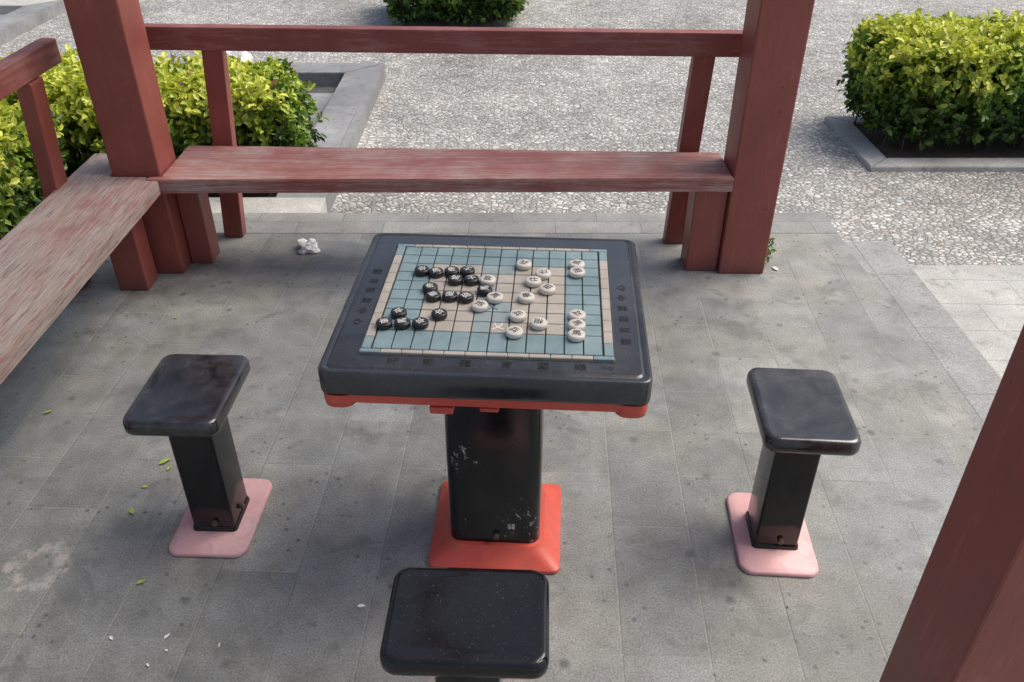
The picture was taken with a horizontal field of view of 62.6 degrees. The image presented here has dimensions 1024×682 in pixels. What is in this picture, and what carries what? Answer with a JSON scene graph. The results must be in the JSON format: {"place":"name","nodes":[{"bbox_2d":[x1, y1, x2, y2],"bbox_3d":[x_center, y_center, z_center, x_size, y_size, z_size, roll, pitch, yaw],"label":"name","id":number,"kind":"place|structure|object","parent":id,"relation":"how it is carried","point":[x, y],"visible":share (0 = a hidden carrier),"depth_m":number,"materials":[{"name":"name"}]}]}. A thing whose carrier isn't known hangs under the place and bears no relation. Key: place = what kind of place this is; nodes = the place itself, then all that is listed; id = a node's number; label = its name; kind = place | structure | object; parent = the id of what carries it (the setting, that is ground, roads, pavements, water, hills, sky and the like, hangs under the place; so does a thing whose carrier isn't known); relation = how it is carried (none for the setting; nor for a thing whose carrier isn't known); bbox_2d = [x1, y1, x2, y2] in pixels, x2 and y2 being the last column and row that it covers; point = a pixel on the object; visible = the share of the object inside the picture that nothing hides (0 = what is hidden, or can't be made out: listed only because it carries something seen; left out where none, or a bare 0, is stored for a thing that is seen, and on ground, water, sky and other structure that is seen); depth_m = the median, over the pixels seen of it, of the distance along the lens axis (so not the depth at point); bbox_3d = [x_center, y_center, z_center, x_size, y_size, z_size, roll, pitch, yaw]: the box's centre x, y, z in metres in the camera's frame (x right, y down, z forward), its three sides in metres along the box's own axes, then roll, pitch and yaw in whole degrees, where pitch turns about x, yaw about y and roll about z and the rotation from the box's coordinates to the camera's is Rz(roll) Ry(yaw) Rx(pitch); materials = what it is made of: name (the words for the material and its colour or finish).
{"place":"outdoors","nodes":[
{"label":"outdoors","id":0,"kind":"place"},
{"bbox_2d":[0,233,979,681],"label":"pavilion floor","id":1,"kind":"structure","parent":0,"point":[650,581],"depth_m":2.48,"materials":[{"name":"stone"}]},
{"bbox_2d":[0,38,160,384],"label":"wooden bench","id":2,"kind":"object","parent":1,"relation":"on","point":[63,240],"visible":0.95,"depth_m":2.97,"materials":[{"name":"red paint"}]},
{"bbox_2d":[43,317,177,583],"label":"fallen leaves","id":3,"kind":"object","parent":1,"relation":"on","point":[132,510],"visible":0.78,"depth_m":2.54,"materials":[{"name":"green plant"}]},
{"bbox_2d":[122,354,271,557],"bbox_3d":[-0.820,0.307,2.258,0.235,0.465,0.300,1,34,2],"label":"stool","id":4,"kind":"object","parent":1,"relation":"on","point":[184,403],"visible":1,"depth_m":2.21,"materials":[{"name":"black paint"}]},
{"bbox_2d":[297,238,319,254],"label":"plastic litter","id":5,"kind":"object","parent":1,"relation":"on","point":[308,246],"visible":1,"depth_m":3.70,"materials":[{"name":"white plastic"}]},
{"bbox_2d":[144,23,742,270],"bbox_3d":[-0.315,-0.773,3.459,2.672,0.922,0.480,0,34,0],"label":"wooden bench","id":6,"kind":"object","parent":1,"relation":"on","point":[692,180],"visible":0.85,"depth_m":3.35,"materials":[{"name":"red paint"}]},
{"bbox_2d":[109,266,777,665],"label":"paper scraps","id":7,"kind":"object","parent":1,"relation":"on","point":[359,604],"visible":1,"depth_m":2.05,"materials":[{"name":"white paper"}]},
{"bbox_2d":[380,567,548,681],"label":"stool","id":8,"kind":"object","parent":1,"relation":"on","point":[443,624],"visible":1,"depth_m":1.54,"materials":[{"name":"black paint"}]},
{"bbox_2d":[318,233,652,573],"bbox_3d":[-0.040,0.205,2.149,0.681,0.756,0.627,2,34,3],"label":"chess table","id":9,"kind":"object","parent":1,"relation":"on","point":[486,386],"visible":0.94,"depth_m":1.92,"materials":[{"name":"black plastic"}]},
{"bbox_2d":[376,317,392,329],"bbox_3d":[-0.277,-0.038,1.821,0.036,0.014,0.036,-8,35,-12],"label":"xiangqi piece","id":10,"kind":"object","parent":9,"relation":"on","point":[384,323],"visible":1,"depth_m":1.81,"materials":[{"name":"black plastic"}]},
{"bbox_2d":[390,307,406,318],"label":"xiangqi piece","id":11,"kind":"object","parent":9,"relation":"on","point":[396,312],"visible":0.95,"depth_m":1.85,"materials":[{"name":"black plastic"}]},
{"bbox_2d":[394,317,410,329],"bbox_3d":[-0.237,-0.038,1.821,0.036,0.014,0.036,-6,35,-9],"label":"xiangqi piece","id":12,"kind":"object","parent":9,"relation":"on","point":[401,323],"visible":1,"depth_m":1.81,"materials":[{"name":"black plastic"}]},
{"bbox_2d":[412,317,428,329],"bbox_3d":[-0.198,-0.038,1.821,0.036,0.014,0.036,-24,41,-31],"label":"xiangqi piece","id":13,"kind":"object","parent":9,"relation":"on","point":[420,323],"visible":1,"depth_m":1.81,"materials":[{"name":"black plastic"}]},
{"bbox_2d":[414,265,428,275],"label":"xiangqi piece","id":14,"kind":"object","parent":9,"relation":"on","point":[421,270],"visible":1,"depth_m":2.00,"materials":[{"name":"black plastic"}]},
{"bbox_2d":[422,282,437,292],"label":"xiangqi piece","id":15,"kind":"object","parent":9,"relation":"on","point":[428,286],"visible":0.98,"depth_m":1.94,"materials":[{"name":"black plastic"}]},
{"bbox_2d":[425,290,440,301],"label":"xiangqi piece","id":16,"kind":"object","parent":9,"relation":"on","point":[433,296],"visible":1,"depth_m":1.91,"materials":[{"name":"black plastic"}]},
{"bbox_2d":[428,267,443,277],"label":"xiangqi piece","id":17,"kind":"object","parent":9,"relation":"on","point":[435,272],"visible":1,"depth_m":2.00,"materials":[{"name":"black plastic"}]},
{"bbox_2d":[431,308,446,320],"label":"xiangqi piece","id":18,"kind":"object","parent":9,"relation":"on","point":[438,314],"visible":1,"depth_m":1.84,"materials":[{"name":"black plastic"}]},
{"bbox_2d":[442,290,457,301],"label":"xiangqi piece","id":19,"kind":"object","parent":9,"relation":"on","point":[450,296],"visible":1,"depth_m":1.91,"materials":[{"name":"black plastic"}]},
{"bbox_2d":[444,266,458,276],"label":"xiangqi piece","id":20,"kind":"object","parent":9,"relation":"on","point":[450,270],"visible":0.97,"depth_m":2.00,"materials":[{"name":"black plastic"}]},
{"bbox_2d":[448,274,462,285],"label":"xiangqi piece","id":21,"kind":"object","parent":9,"relation":"on","point":[455,279],"visible":1,"depth_m":1.97,"materials":[{"name":"black plastic"}]},
{"bbox_2d":[458,292,473,303],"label":"xiangqi piece","id":22,"kind":"object","parent":9,"relation":"on","point":[465,297],"visible":1,"depth_m":1.90,"materials":[{"name":"black plastic"}]},
{"bbox_2d":[460,266,474,276],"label":"xiangqi piece","id":23,"kind":"object","parent":9,"relation":"on","point":[466,270],"visible":0.95,"depth_m":2.00,"materials":[{"name":"black plastic"}]},
{"bbox_2d":[464,274,478,285],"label":"xiangqi piece","id":24,"kind":"object","parent":9,"relation":"on","point":[471,280],"visible":1,"depth_m":1.97,"materials":[{"name":"black plastic"}]},
{"bbox_2d":[471,300,487,311],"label":"xiangqi piece","id":25,"kind":"object","parent":9,"relation":"on","point":[479,305],"visible":1,"depth_m":1.87,"materials":[{"name":"white plastic"}]},
{"bbox_2d":[477,285,492,295],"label":"xiangqi piece","id":26,"kind":"object","parent":9,"relation":"on","point":[483,290],"visible":0.98,"depth_m":1.93,"materials":[{"name":"plastic"}]},
{"bbox_2d":[480,275,495,285],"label":"xiangqi piece","id":27,"kind":"object","parent":9,"relation":"on","point":[490,280],"visible":0.95,"depth_m":1.97,"materials":[{"name":"white plastic"}]},
{"bbox_2d":[487,292,502,303],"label":"xiangqi piece","id":28,"kind":"object","parent":9,"relation":"on","point":[494,297],"visible":1,"depth_m":1.90,"materials":[{"name":"white plastic"}]},
{"bbox_2d":[505,326,522,338],"bbox_3d":[0.005,-0.018,1.792,0.038,0.014,0.038,-29,43,-35],"label":"xiangqi piece","id":29,"kind":"object","parent":9,"relation":"on","point":[513,332],"visible":1,"depth_m":1.78,"materials":[{"name":"white plastic"}]},
{"bbox_2d":[509,309,526,321],"bbox_3d":[0.013,-0.055,1.847,0.038,0.014,0.038,-21,39,-28],"label":"xiangqi piece","id":30,"kind":"object","parent":9,"relation":"on","point":[517,315],"visible":1,"depth_m":1.84,"materials":[{"name":"white plastic"}]},
{"bbox_2d":[516,259,531,270],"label":"xiangqi piece","id":31,"kind":"object","parent":9,"relation":"on","point":[523,264],"visible":1,"depth_m":2.03,"materials":[{"name":"white plastic"}]},
{"bbox_2d":[518,292,534,303],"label":"xiangqi piece","id":32,"kind":"object","parent":9,"relation":"on","point":[526,297],"visible":1,"depth_m":1.90,"materials":[{"name":"white plastic"}]},
{"bbox_2d":[525,276,540,287],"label":"xiangqi piece","id":33,"kind":"object","parent":9,"relation":"on","point":[533,281],"visible":1,"depth_m":1.96,"materials":[{"name":"white plastic"}]},
{"bbox_2d":[530,317,547,330],"bbox_3d":[0.058,-0.037,1.819,0.038,0.014,0.038,7,35,10],"label":"xiangqi piece","id":34,"kind":"object","parent":9,"relation":"on","point":[538,323],"visible":1,"depth_m":1.81,"materials":[{"name":"white plastic"}]},
{"bbox_2d":[535,268,550,279],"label":"xiangqi piece","id":35,"kind":"object","parent":9,"relation":"on","point":[543,273],"visible":0.96,"depth_m":1.99,"materials":[{"name":"white plastic"}]},
{"bbox_2d":[539,283,555,294],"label":"xiangqi piece","id":36,"kind":"object","parent":9,"relation":"on","point":[547,289],"visible":1,"depth_m":1.93,"materials":[{"name":"white plastic"}]},
{"bbox_2d":[567,329,584,341],"bbox_3d":[0.137,-0.012,1.782,0.038,0.014,0.038,4,34,5],"label":"xiangqi piece","id":37,"kind":"object","parent":9,"relation":"on","point":[575,335],"visible":1,"depth_m":1.77,"materials":[{"name":"white plastic"}]},
{"bbox_2d":[568,319,585,329],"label":"xiangqi piece","id":38,"kind":"object","parent":9,"relation":"on","point":[576,324],"visible":0.98,"depth_m":1.81,"materials":[{"name":"white plastic"}]},
{"bbox_2d":[568,309,585,320],"bbox_3d":[0.143,-0.055,1.847,0.038,0.014,0.038,-17,38,-24],"label":"xiangqi piece","id":39,"kind":"object","parent":9,"relation":"on","point":[577,314],"visible":0.94,"depth_m":1.84,"materials":[{"name":"white plastic"}]},
{"bbox_2d":[569,267,584,277],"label":"xiangqi piece","id":40,"kind":"object","parent":9,"relation":"on","point":[576,272],"visible":1,"depth_m":2.00,"materials":[{"name":"white plastic"}]},
{"bbox_2d":[569,259,584,267],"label":"xiangqi piece","id":41,"kind":"object","parent":9,"relation":"on","point":[576,263],"visible":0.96,"depth_m":2.03,"materials":[{"name":"white plastic"}]},
{"bbox_2d":[142,243,909,606],"bbox_3d":[-0.050,0.179,2.854,2.901,0.005,2.511,0,34,0],"label":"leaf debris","id":42,"kind":"object","parent":1,"relation":"on","point":[642,251],"visible":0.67,"depth_m":3.03,"materials":[{"name":"plant"}]},
{"bbox_2d":[63,0,1023,681],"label":"pavilion","id":43,"kind":"structure","parent":1,"relation":"on","point":[963,618],"depth_m":2.98,"materials":[{"name":"red paint"}]},
{"bbox_2d":[212,213,1000,431],"bbox_3d":[-0.130,1.240,1.560,3.740,0.299,6.200,0,34,0],"label":"paving border","id":44,"kind":"object","parent":1,"relation":"on","point":[967,373],"visible":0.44,"depth_m":3.87,"materials":[{"name":"stone"}]},
{"bbox_2d":[765,238,777,263],"bbox_3d":[1.100,-0.440,3.698,0.113,0.093,0.346,0,34,0],"label":"weed tuft","id":45,"kind":"object","parent":1,"relation":"on","point":[769,252],"visible":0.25,"depth_m":3.62,"materials":[{"name":"green plant"}]},
{"bbox_2d":[727,367,861,577],"bbox_3d":[0.716,0.344,2.204,0.225,0.465,0.300,2,34,3],"label":"stool","id":46,"kind":"object","parent":1,"relation":"on","point":[805,420],"visible":1,"depth_m":2.15,"materials":[{"name":"black paint"}]},
{"bbox_2d":[0,0,1023,264],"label":"gravel ground","id":47,"kind":"structure","parent":0,"point":[588,104],"depth_m":5.71,"materials":[{"name":"grey gravel"}]},
{"bbox_2d":[0,0,65,45],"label":"planter kerb","id":48,"kind":"structure","parent":47,"relation":"on","point":[18,18],"depth_m":7.66,"materials":[{"name":"concrete"}]},
{"bbox_2d":[49,63,385,212],"bbox_3d":[-2.975,-0.473,4.135,4.050,0.260,5.385,0,34,0],"label":"planter bed","id":49,"kind":"object","parent":47,"relation":"on","point":[345,96],"visible":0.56,"depth_m":5.42,"materials":[{"name":"grey concrete"}]},
{"bbox_2d":[0,44,328,239],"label":"hedge","id":50,"kind":"object","parent":49,"relation":"on","point":[268,97],"visible":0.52,"depth_m":4.18,"materials":[{"name":"green plant"}]},
{"bbox_2d":[226,51,252,61],"bbox_3d":[-2.189,-2.255,6.623,0.240,0.131,0.209,9,35,13],"label":"plastic bag","id":51,"kind":"object","parent":50,"relation":"on","point":[244,56],"visible":0.19,"depth_m":6.62,"materials":[{"name":"white plastic"}]},
{"bbox_2d":[383,0,528,26],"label":"hedge","id":52,"kind":"object","parent":47,"relation":"on","point":[404,11],"visible":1,"depth_m":7.45,"materials":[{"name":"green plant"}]},
{"bbox_2d":[824,116,1023,171],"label":"planter kerb","id":53,"kind":"structure","parent":47,"relation":"on","point":[999,155],"depth_m":5.03,"materials":[{"name":"concrete"}]},
{"bbox_2d":[836,7,1023,152],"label":"hedge","id":54,"kind":"object","parent":53,"relation":"on","point":[902,68],"visible":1,"depth_m":4.84,"materials":[{"name":"green plant"}]},
{"bbox_2d":[910,265,1023,378],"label":"pavement","id":55,"kind":"structure","parent":0,"point":[983,305],"depth_m":3.64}
]}

